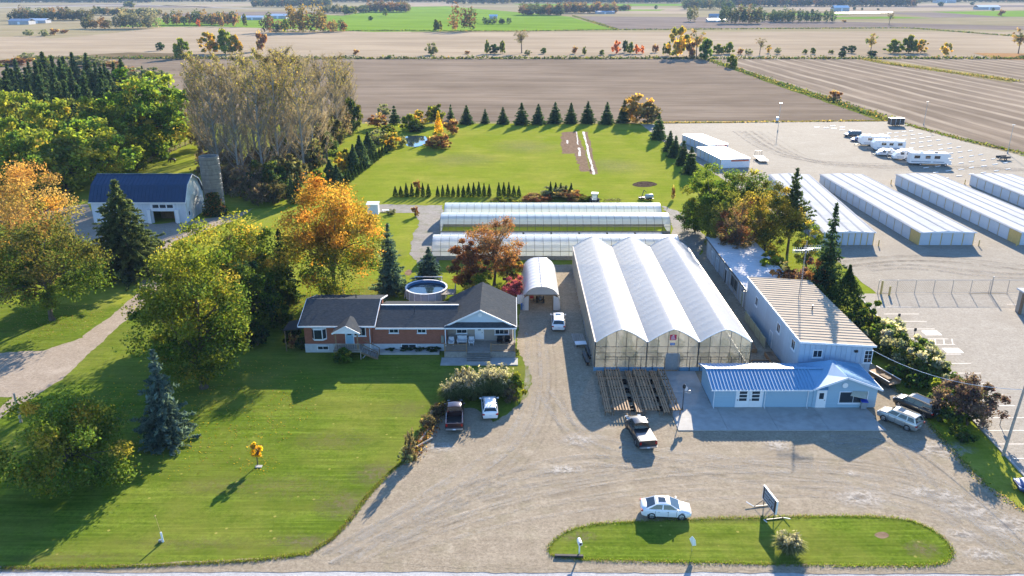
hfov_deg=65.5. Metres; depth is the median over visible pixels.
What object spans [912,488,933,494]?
dust patch
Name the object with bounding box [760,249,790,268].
bush
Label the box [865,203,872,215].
roller door
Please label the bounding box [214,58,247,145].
poplar tree
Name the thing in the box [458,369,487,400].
pampas grass
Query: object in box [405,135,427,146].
pond water
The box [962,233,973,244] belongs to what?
roller door
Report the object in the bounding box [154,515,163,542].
lawn marker
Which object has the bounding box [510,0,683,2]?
wood
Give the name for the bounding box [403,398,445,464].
weeds
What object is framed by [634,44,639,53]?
hedgerow bush
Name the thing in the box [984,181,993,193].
roller door
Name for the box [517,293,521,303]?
appliance box
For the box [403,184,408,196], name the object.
clipped cedar
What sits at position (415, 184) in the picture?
sapling
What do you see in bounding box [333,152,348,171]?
bush
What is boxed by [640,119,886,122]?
weeds
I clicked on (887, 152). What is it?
caravan
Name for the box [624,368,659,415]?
flower table
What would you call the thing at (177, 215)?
door leaf
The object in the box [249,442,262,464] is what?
young tree
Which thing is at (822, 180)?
roller door
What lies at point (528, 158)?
lawn
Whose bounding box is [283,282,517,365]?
brick house
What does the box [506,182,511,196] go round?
clipped cedar
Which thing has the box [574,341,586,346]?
flat trolley
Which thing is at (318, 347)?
window
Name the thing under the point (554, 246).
hoop tunnel
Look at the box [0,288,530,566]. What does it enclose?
lawn
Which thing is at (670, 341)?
growing bench
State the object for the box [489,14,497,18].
farm building
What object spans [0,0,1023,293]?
ground
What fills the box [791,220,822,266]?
birch tree
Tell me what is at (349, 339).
door
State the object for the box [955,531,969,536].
dust patch
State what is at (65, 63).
conifer
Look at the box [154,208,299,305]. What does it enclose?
maple tree
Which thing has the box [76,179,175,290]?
spruce tree
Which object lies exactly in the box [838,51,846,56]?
hedgerow bush
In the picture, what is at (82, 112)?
wood tree
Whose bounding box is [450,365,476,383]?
pampas grass
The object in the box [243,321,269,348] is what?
bush
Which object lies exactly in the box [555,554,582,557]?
timber edge
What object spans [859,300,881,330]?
bush
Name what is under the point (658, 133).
spruce tree
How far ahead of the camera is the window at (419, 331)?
104.26 m
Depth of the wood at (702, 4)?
1703.15 m
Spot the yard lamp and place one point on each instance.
(685, 387)
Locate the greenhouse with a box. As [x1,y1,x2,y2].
[572,236,752,370]
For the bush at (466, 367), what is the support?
on the rough edge at (504, 408)
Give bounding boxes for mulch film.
[583,132,594,173]
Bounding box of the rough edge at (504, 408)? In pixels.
[433,365,531,421]
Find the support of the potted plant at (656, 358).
in the greenhouse
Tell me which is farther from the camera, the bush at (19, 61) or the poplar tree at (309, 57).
the bush at (19, 61)
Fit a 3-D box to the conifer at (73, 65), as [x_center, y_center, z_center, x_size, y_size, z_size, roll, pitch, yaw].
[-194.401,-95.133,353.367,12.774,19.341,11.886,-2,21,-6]
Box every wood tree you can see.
[0,89,44,137]
[0,115,42,189]
[0,128,70,200]
[4,97,72,152]
[14,126,120,192]
[47,96,115,136]
[51,116,143,182]
[88,88,168,158]
[89,118,143,167]
[100,67,195,158]
[154,92,192,147]
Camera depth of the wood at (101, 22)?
916.63 m
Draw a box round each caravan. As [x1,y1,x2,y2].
[854,134,889,144]
[867,139,905,150]
[875,148,894,156]
[888,148,913,160]
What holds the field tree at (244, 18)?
on the field at (253, 23)
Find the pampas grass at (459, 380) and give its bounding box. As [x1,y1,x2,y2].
[447,374,470,399]
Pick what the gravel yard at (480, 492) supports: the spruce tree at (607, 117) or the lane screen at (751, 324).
the lane screen at (751, 324)
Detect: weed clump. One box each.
[490,197,521,202]
[522,192,553,202]
[540,185,570,196]
[553,189,585,201]
[571,194,601,202]
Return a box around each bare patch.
[405,269,411,274]
[875,532,888,538]
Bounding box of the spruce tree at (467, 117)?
[458,105,475,125]
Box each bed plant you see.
[400,347,411,350]
[411,347,424,351]
[425,346,441,351]
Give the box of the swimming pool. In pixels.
[404,276,447,300]
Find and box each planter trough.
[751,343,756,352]
[751,359,769,362]
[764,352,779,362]
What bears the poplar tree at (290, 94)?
on the lawn at (528, 158)
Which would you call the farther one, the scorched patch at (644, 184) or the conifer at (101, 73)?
the conifer at (101, 73)
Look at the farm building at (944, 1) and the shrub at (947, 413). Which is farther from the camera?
the farm building at (944, 1)
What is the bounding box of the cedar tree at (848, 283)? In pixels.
[825,264,866,326]
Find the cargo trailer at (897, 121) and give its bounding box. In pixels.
[887,117,908,126]
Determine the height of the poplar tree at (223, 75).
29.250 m
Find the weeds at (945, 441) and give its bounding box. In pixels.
[890,385,1023,512]
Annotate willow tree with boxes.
[698,189,750,244]
[731,181,808,257]
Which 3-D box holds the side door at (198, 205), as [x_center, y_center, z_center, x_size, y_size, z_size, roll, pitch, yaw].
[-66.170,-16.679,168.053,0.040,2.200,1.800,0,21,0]
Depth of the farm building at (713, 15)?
1214.31 m
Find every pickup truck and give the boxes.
[444,400,464,429]
[625,415,656,448]
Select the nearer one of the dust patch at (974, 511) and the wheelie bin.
the dust patch at (974, 511)
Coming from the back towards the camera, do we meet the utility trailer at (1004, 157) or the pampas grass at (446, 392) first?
the utility trailer at (1004, 157)
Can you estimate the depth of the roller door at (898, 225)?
155.19 m
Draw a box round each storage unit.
[682,134,727,147]
[696,146,750,167]
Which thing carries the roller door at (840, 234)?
in the storage row at (853, 229)
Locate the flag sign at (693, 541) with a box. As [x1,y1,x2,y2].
[690,536,695,545]
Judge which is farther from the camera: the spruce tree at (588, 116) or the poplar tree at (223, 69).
the spruce tree at (588, 116)
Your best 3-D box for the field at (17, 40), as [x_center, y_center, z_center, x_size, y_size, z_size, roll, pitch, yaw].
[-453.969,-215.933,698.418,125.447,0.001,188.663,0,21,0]
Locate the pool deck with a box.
[441,283,455,300]
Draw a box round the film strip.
[835,12,892,12]
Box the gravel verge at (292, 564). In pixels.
[0,555,1023,574]
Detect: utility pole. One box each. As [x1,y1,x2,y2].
[13,393,22,422]
[1001,387,1023,455]
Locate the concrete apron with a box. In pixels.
[659,371,886,430]
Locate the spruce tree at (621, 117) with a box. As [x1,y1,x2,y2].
[615,100,630,123]
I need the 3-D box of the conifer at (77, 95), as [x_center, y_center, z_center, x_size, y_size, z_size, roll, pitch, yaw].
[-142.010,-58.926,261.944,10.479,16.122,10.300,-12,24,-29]
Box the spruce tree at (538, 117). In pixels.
[530,104,546,124]
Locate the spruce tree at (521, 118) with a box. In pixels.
[513,103,529,125]
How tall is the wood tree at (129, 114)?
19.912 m
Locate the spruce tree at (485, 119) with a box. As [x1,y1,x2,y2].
[479,109,489,123]
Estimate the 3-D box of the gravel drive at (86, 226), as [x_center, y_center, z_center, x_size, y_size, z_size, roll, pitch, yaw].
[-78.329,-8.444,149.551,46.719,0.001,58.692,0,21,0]
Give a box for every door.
[150,203,174,210]
[196,203,200,214]
[345,334,353,343]
[373,206,376,214]
[475,329,483,338]
[666,353,672,369]
[671,353,678,369]
[715,258,718,270]
[724,268,727,282]
[736,391,749,406]
[740,291,743,306]
[748,391,762,406]
[768,330,772,347]
[815,390,827,407]
[819,175,824,185]
[824,178,829,190]
[829,182,835,193]
[835,185,841,196]
[836,233,841,244]
[840,188,846,200]
[842,233,848,244]
[846,192,852,204]
[848,233,854,244]
[852,195,859,207]
[854,233,860,244]
[859,199,865,212]
[861,233,867,244]
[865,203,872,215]
[867,233,873,244]
[872,206,879,220]
[879,211,886,224]
[886,215,894,229]
[894,219,902,234]
[895,175,901,187]
[901,179,908,190]
[901,224,910,239]
[908,181,915,193]
[915,185,922,196]
[919,233,930,244]
[922,188,929,200]
[929,192,937,204]
[930,233,941,244]
[937,195,945,208]
[940,233,952,244]
[944,199,953,212]
[951,233,963,244]
[952,202,961,216]
[961,206,970,220]
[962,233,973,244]
[969,175,977,186]
[970,211,979,224]
[977,178,985,190]
[979,215,989,229]
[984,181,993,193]
[988,219,999,234]
[992,185,1001,197]
[998,224,1009,239]
[1000,188,1009,200]
[1009,192,1018,204]
[1017,195,1023,207]
[1019,233,1023,244]
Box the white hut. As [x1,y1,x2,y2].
[366,201,379,214]
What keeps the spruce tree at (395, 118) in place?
on the lawn at (528, 158)
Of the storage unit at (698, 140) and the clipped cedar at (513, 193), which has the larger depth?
the storage unit at (698, 140)
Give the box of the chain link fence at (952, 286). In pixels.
[877,276,1023,293]
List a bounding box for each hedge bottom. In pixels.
[35,54,1023,58]
[271,29,614,31]
[572,15,617,29]
[615,27,1018,36]
[704,58,895,119]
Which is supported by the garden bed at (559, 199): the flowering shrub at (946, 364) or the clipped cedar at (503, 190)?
the clipped cedar at (503, 190)
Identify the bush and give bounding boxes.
[0,59,12,64]
[10,56,34,64]
[18,52,37,59]
[32,55,49,65]
[67,55,97,64]
[89,58,110,65]
[102,60,118,67]
[127,67,145,78]
[143,66,162,74]
[155,42,164,50]
[155,71,174,76]
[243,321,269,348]
[262,297,292,327]
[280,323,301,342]
[287,332,298,348]
[294,337,304,349]
[311,169,328,188]
[332,347,352,362]
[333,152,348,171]
[337,148,349,163]
[365,111,387,127]
[369,128,388,144]
[377,104,391,115]
[379,125,397,138]
[379,132,401,148]
[386,209,395,214]
[395,135,406,145]
[397,446,412,463]
[398,113,420,129]
[403,428,417,460]
[408,123,423,131]
[413,110,426,124]
[419,414,435,427]
[423,135,439,147]
[429,132,451,148]
[429,402,444,416]
[442,118,458,133]
[460,365,471,374]
[500,275,525,297]
[503,384,517,403]
[504,371,527,395]
[571,45,577,53]
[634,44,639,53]
[652,44,659,51]
[674,200,714,231]
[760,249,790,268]
[769,260,804,279]
[770,527,809,557]
[774,47,781,52]
[780,269,815,280]
[799,257,828,283]
[810,280,827,296]
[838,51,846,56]
[847,45,856,52]
[847,309,870,339]
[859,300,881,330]
[867,50,877,55]
[928,377,952,392]
[943,378,967,407]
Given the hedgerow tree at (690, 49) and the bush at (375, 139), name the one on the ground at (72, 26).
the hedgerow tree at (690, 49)
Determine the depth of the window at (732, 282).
124.27 m
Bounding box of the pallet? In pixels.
[571,333,584,340]
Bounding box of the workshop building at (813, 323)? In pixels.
[741,276,876,371]
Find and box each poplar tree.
[173,49,213,154]
[180,67,202,139]
[181,63,207,150]
[184,52,216,136]
[189,55,229,151]
[194,79,228,187]
[200,50,226,151]
[202,65,234,155]
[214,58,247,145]
[214,68,255,166]
[218,82,255,194]
[225,48,257,144]
[228,51,268,148]
[232,63,279,168]
[244,44,273,155]
[246,52,282,146]
[246,56,297,156]
[260,45,297,135]
[262,51,302,154]
[272,44,302,125]
[274,47,309,141]
[277,59,322,181]
[288,51,317,134]
[290,55,325,149]
[304,54,333,116]
[307,57,337,159]
[319,52,344,113]
[321,56,347,140]
[328,52,352,130]
[335,59,356,112]
[342,61,357,112]
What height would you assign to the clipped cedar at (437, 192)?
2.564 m
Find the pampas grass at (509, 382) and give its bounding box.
[492,368,517,396]
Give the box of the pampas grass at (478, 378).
[470,365,499,396]
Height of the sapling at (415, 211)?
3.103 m
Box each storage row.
[768,173,876,244]
[819,173,977,244]
[895,173,1023,244]
[969,173,1023,207]
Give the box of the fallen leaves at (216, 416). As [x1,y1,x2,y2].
[86,357,314,478]
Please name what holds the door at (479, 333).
in the brick house at (484, 314)
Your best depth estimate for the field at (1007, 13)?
1449.67 m
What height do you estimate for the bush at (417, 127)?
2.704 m
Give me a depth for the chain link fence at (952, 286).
124.39 m
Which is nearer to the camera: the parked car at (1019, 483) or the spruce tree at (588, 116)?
the parked car at (1019, 483)
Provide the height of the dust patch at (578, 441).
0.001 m
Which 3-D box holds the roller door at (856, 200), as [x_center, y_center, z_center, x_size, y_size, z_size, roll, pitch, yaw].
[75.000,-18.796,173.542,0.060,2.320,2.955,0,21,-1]
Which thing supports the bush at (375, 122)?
on the lawn at (528, 158)
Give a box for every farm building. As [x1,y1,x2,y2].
[8,19,35,24]
[29,18,50,22]
[240,16,264,19]
[269,14,287,18]
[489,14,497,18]
[595,11,614,13]
[705,18,725,21]
[708,14,725,17]
[830,5,849,10]
[932,0,956,2]
[973,5,999,9]
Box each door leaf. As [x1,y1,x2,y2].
[146,209,152,223]
[175,209,180,223]
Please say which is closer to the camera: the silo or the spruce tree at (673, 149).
the silo
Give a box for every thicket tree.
[184,125,211,146]
[189,149,227,176]
[194,136,223,159]
[201,163,242,194]
[219,140,256,179]
[227,163,266,198]
[242,182,269,205]
[243,146,275,170]
[245,159,292,194]
[259,180,287,203]
[263,135,294,157]
[271,153,307,186]
[282,136,326,173]
[298,123,338,157]
[314,112,348,147]
[326,103,352,135]
[338,97,362,133]
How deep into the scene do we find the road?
65.19 m
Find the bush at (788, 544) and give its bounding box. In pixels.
[770,527,809,557]
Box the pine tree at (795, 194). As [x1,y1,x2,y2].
[771,167,817,254]
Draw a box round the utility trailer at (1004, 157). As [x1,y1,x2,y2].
[996,155,1010,160]
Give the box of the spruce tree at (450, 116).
[446,104,454,119]
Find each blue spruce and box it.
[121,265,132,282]
[129,349,200,455]
[368,223,407,300]
[409,247,442,280]
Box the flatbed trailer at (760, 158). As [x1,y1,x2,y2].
[754,151,768,161]
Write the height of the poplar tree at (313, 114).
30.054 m
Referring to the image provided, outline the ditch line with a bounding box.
[0,5,268,9]
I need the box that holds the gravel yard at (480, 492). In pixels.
[284,241,1023,572]
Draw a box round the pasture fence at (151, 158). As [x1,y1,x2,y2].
[130,140,191,171]
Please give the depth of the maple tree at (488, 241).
125.49 m
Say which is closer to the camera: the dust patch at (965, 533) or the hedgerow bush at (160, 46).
the dust patch at (965, 533)
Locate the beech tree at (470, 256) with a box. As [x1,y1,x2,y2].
[446,238,491,289]
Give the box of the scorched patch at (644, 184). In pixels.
[632,181,656,186]
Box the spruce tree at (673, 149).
[665,135,679,158]
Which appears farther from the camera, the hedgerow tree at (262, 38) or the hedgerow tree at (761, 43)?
the hedgerow tree at (262, 38)
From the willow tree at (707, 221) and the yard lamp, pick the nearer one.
the yard lamp
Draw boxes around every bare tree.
[312,111,334,164]
[711,198,766,249]
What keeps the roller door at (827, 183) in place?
in the storage row at (914, 221)
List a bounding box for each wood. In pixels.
[0,0,154,2]
[7,5,94,19]
[80,15,112,28]
[91,6,161,14]
[111,7,162,28]
[155,0,261,1]
[161,8,240,24]
[251,0,332,6]
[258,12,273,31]
[272,19,288,31]
[284,0,326,30]
[298,0,445,1]
[320,4,368,12]
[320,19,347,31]
[365,0,410,11]
[445,0,509,3]
[447,1,477,30]
[482,16,511,23]
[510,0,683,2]
[518,2,564,14]
[561,0,618,12]
[617,4,631,10]
[681,0,733,9]
[681,0,917,6]
[687,5,698,20]
[719,1,763,23]
[761,9,792,21]
[769,6,836,21]
[921,0,1023,1]
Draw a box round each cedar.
[344,172,348,184]
[347,170,351,181]
[350,168,355,179]
[352,165,357,176]
[359,161,364,172]
[362,159,366,169]
[371,152,375,162]
[374,150,378,160]
[392,186,398,196]
[398,186,403,196]
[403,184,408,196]
[409,183,414,196]
[415,186,419,196]
[420,183,424,196]
[425,184,431,196]
[435,186,439,196]
[441,185,444,196]
[445,184,450,196]
[450,187,455,196]
[456,184,459,196]
[461,186,466,196]
[465,183,471,196]
[471,183,475,196]
[476,182,481,196]
[481,184,486,196]
[486,184,491,196]
[496,182,501,196]
[501,182,506,196]
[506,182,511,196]
[511,185,516,196]
[517,186,520,196]
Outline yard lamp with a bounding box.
[682,384,690,408]
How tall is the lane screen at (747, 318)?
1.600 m
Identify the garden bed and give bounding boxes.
[481,195,584,202]
[560,131,589,171]
[585,132,597,173]
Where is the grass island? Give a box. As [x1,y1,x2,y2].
[549,516,951,565]
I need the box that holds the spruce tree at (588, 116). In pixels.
[579,101,596,124]
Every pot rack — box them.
[582,351,589,365]
[584,345,591,358]
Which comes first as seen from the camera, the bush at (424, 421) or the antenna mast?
the bush at (424, 421)
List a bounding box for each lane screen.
[744,310,750,325]
[749,317,755,332]
[754,324,760,339]
[759,331,765,348]
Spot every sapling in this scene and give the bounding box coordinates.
[411,206,419,215]
[413,180,420,190]
[671,185,675,198]
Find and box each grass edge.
[0,449,415,570]
[547,512,956,569]
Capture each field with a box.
[0,27,410,55]
[0,32,1023,58]
[0,36,61,46]
[0,59,874,121]
[1,52,202,63]
[13,4,256,8]
[121,14,523,31]
[157,11,339,16]
[162,4,250,7]
[333,6,612,30]
[368,2,458,6]
[407,7,445,11]
[517,4,683,5]
[579,16,1023,29]
[582,8,688,13]
[619,10,660,10]
[655,31,1014,38]
[714,59,1023,151]
[770,3,1023,10]
[833,17,918,18]
[875,59,1016,82]
[893,12,997,17]
[901,5,1023,7]
[941,11,1023,16]
[975,53,1023,59]
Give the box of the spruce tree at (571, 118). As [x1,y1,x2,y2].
[564,102,577,123]
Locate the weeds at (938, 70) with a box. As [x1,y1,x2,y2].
[857,57,1023,81]
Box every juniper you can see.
[286,174,297,204]
[294,172,302,201]
[323,159,333,180]
[328,164,344,185]
[347,144,359,171]
[354,135,371,167]
[363,131,376,156]
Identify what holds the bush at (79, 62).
on the field at (147, 55)
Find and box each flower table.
[596,368,630,415]
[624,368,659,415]
[649,368,680,415]
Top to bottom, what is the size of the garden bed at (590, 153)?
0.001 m
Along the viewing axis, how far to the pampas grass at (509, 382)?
92.51 m
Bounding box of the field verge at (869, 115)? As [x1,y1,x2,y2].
[711,60,887,120]
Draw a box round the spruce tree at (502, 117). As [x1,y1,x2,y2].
[496,107,509,124]
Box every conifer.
[0,70,14,100]
[4,63,22,89]
[8,68,26,101]
[12,58,25,91]
[13,83,24,107]
[21,67,34,91]
[25,83,42,121]
[26,61,33,81]
[29,60,49,94]
[35,74,51,111]
[38,51,51,81]
[38,63,48,89]
[47,67,62,98]
[48,54,59,76]
[48,81,68,119]
[55,59,67,86]
[61,55,77,84]
[61,79,77,117]
[66,68,81,98]
[69,52,88,86]
[74,84,81,108]
[77,74,95,118]
[79,70,92,93]
[81,53,93,84]
[89,72,98,98]
[92,62,98,83]
[95,78,104,105]
[96,66,113,97]
[100,63,114,88]
[106,71,118,93]
[110,61,116,81]
[114,61,136,103]
[116,78,125,104]
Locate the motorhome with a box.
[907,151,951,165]
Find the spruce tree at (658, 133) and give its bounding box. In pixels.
[648,114,667,140]
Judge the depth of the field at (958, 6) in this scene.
1973.40 m
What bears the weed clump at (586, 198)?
on the lawn at (528, 158)
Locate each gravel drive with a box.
[0,293,144,417]
[34,204,252,294]
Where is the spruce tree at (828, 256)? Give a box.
[808,202,847,301]
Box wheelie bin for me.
[860,399,868,408]
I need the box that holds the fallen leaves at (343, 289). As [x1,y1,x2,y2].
[288,276,388,320]
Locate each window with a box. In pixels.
[312,328,326,340]
[317,346,328,349]
[353,328,366,336]
[389,329,398,333]
[401,344,416,347]
[417,329,426,333]
[456,329,467,333]
[494,329,508,334]
[730,273,737,293]
[754,296,758,307]
[776,321,780,335]
[790,337,795,352]
[811,350,822,357]
[837,391,868,403]
[862,350,873,363]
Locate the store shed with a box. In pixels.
[705,237,783,308]
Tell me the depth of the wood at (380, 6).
1511.91 m
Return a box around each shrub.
[862,320,910,353]
[871,326,911,359]
[873,316,906,329]
[880,335,934,368]
[885,364,909,377]
[901,371,932,390]
[903,345,950,378]
[904,334,942,357]
[916,357,962,388]
[925,387,953,406]
[937,406,973,424]
[948,424,980,443]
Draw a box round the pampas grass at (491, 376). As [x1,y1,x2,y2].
[480,361,509,395]
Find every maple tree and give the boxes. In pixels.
[0,157,86,267]
[0,207,118,320]
[0,383,148,499]
[112,237,256,393]
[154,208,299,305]
[270,170,386,296]
[463,214,526,285]
[678,162,743,236]
[719,168,772,226]
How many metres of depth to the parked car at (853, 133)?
254.46 m
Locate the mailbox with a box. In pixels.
[577,538,581,553]
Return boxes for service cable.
[876,352,1022,389]
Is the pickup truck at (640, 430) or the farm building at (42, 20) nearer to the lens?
the pickup truck at (640, 430)
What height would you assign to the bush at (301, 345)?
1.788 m
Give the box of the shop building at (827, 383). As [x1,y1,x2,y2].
[698,360,883,408]
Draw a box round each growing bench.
[598,339,609,354]
[618,330,629,347]
[645,342,658,354]
[665,332,676,345]
[693,339,708,351]
[713,332,726,347]
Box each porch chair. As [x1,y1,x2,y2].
[448,336,454,343]
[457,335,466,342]
[468,336,474,344]
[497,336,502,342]
[504,335,510,343]
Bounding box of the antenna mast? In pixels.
[793,241,820,297]
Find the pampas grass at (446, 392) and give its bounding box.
[437,378,462,401]
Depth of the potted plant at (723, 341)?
104.15 m
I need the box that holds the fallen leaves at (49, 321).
[1,302,104,339]
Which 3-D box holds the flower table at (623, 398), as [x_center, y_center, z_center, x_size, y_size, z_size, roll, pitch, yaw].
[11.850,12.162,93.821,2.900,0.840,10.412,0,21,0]
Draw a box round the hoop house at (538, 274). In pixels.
[521,257,560,310]
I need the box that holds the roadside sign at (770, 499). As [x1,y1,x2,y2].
[746,485,789,522]
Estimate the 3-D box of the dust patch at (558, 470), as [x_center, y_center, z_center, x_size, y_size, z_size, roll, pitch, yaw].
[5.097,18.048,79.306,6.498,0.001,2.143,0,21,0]
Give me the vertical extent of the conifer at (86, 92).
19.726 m
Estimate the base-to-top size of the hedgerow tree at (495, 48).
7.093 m
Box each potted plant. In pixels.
[596,338,608,348]
[599,352,610,360]
[619,347,638,362]
[620,335,634,347]
[621,331,632,338]
[649,339,659,347]
[649,349,662,362]
[668,330,678,338]
[673,338,684,348]
[696,337,712,347]
[698,351,711,362]
[719,337,728,347]
[723,352,736,362]
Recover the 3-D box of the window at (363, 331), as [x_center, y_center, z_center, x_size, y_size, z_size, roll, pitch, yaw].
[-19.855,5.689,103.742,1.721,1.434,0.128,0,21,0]
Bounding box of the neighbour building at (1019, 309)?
[1015,288,1023,314]
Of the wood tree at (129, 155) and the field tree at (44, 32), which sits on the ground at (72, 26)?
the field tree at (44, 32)
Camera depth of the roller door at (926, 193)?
179.52 m
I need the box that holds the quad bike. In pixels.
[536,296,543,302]
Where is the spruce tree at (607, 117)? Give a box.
[598,102,615,124]
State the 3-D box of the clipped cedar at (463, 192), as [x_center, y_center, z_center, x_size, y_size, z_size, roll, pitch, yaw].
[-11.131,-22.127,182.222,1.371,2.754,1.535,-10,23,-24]
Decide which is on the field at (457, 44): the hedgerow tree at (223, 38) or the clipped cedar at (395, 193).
the hedgerow tree at (223, 38)
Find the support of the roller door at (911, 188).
in the storage row at (1002, 219)
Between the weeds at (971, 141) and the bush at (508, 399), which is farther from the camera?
the weeds at (971, 141)
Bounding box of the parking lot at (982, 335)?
[860,294,1023,472]
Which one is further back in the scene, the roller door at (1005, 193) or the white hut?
the roller door at (1005, 193)
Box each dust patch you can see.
[552,466,577,472]
[567,436,587,443]
[769,442,786,447]
[844,490,878,503]
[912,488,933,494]
[919,444,955,453]
[934,492,959,499]
[950,503,985,516]
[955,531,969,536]
[973,548,1000,557]
[985,517,1023,532]
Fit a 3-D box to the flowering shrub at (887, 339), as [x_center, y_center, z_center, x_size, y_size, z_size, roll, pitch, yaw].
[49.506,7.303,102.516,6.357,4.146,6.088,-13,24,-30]
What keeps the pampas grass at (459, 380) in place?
on the lawn at (364, 414)
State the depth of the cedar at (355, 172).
200.90 m
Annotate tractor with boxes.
[590,192,598,202]
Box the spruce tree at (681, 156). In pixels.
[672,140,688,166]
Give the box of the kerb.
[859,296,1023,476]
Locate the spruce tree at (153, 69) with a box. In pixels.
[152,66,158,87]
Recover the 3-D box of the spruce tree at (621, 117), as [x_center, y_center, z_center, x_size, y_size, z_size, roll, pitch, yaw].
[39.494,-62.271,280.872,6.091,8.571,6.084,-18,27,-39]
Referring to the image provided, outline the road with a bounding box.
[0,571,1023,575]
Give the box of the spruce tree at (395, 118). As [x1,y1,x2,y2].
[388,105,401,124]
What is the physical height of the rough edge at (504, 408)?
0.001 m
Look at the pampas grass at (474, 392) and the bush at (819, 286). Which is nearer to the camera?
the pampas grass at (474, 392)
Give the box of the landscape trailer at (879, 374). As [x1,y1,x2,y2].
[868,366,900,385]
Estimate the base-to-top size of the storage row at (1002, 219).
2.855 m
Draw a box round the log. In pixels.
[415,437,432,448]
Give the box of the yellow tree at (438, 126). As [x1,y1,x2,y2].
[434,110,443,133]
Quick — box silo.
[198,154,229,216]
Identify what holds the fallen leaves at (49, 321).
on the lawn at (364, 414)
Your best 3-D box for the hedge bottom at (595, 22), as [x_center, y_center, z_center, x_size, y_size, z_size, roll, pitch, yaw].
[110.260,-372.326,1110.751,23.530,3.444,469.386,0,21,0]
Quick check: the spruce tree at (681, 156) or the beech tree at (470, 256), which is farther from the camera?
the spruce tree at (681, 156)
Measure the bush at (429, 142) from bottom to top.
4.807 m
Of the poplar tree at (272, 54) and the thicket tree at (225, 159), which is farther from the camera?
the poplar tree at (272, 54)
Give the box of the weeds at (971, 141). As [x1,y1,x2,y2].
[905,123,1023,153]
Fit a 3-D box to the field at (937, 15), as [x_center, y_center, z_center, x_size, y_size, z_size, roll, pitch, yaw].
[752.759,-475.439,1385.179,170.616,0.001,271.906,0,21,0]
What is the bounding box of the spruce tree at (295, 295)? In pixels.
[272,228,305,304]
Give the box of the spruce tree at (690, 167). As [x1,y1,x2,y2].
[679,146,700,175]
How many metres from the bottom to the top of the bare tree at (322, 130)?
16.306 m
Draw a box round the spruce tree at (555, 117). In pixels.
[547,101,563,124]
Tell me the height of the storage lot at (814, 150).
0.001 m
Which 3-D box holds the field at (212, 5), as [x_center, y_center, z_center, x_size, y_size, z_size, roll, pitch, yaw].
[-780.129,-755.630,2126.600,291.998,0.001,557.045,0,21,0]
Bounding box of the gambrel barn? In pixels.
[88,174,204,223]
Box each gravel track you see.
[379,204,443,264]
[662,206,705,262]
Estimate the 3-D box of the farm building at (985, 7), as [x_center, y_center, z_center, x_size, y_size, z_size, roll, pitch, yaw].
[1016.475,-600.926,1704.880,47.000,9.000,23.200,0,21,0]
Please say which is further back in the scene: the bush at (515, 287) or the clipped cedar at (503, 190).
the clipped cedar at (503, 190)
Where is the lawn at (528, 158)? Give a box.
[0,124,1023,566]
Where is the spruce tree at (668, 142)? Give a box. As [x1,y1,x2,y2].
[661,131,674,151]
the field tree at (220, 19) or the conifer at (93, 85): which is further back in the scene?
the field tree at (220, 19)
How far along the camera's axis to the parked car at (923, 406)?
89.21 m
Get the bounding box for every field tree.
[22,29,33,35]
[38,29,48,35]
[49,28,58,34]
[123,1,135,7]
[218,13,223,26]
[232,15,236,25]
[242,14,247,25]
[341,6,356,13]
[433,19,442,30]
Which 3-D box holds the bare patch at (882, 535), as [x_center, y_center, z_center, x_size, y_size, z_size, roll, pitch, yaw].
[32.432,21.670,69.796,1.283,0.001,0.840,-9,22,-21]
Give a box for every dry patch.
[293,538,323,543]
[336,499,356,511]
[365,468,386,478]
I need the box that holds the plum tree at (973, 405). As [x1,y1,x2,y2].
[930,371,1011,429]
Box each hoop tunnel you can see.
[432,234,679,259]
[440,212,670,233]
[444,202,661,212]
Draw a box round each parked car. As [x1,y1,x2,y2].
[479,396,498,418]
[550,313,565,329]
[640,495,691,519]
[843,130,861,136]
[850,136,858,141]
[877,406,924,431]
[893,393,940,418]
[1013,477,1023,491]
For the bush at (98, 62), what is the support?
on the field at (147, 55)
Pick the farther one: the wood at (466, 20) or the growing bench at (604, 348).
the wood at (466, 20)
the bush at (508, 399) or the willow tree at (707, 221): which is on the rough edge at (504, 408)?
the bush at (508, 399)
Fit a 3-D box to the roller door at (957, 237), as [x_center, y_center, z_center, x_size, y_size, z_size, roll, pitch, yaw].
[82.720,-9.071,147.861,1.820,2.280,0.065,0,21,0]
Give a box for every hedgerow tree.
[172,37,192,57]
[196,31,219,52]
[212,28,236,53]
[229,34,243,53]
[255,29,266,50]
[424,42,437,53]
[484,40,489,52]
[488,44,499,53]
[499,40,505,53]
[513,28,529,52]
[611,40,620,53]
[622,40,627,51]
[626,42,633,52]
[662,41,671,54]
[666,26,691,56]
[686,38,695,57]
[690,30,706,55]
[698,38,712,58]
[713,44,723,53]
[723,42,734,52]
[725,54,737,66]
[755,38,767,53]
[828,89,842,99]
[865,33,878,52]
[882,38,903,52]
[887,12,893,22]
[901,34,917,52]
[915,39,928,52]
[940,42,953,54]
[1012,28,1023,53]
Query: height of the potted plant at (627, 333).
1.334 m
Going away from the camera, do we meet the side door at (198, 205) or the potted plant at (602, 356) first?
the potted plant at (602, 356)
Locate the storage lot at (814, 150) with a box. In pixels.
[641,122,1023,293]
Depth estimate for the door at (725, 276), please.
129.19 m
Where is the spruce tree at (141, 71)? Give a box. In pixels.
[140,66,147,81]
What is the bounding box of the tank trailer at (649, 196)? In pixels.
[644,194,653,200]
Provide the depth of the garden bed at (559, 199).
179.39 m
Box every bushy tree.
[131,144,147,171]
[211,260,283,336]
[248,248,293,297]
[426,104,445,122]
[463,269,500,289]
[496,251,523,281]
[619,93,653,122]
[638,101,662,123]

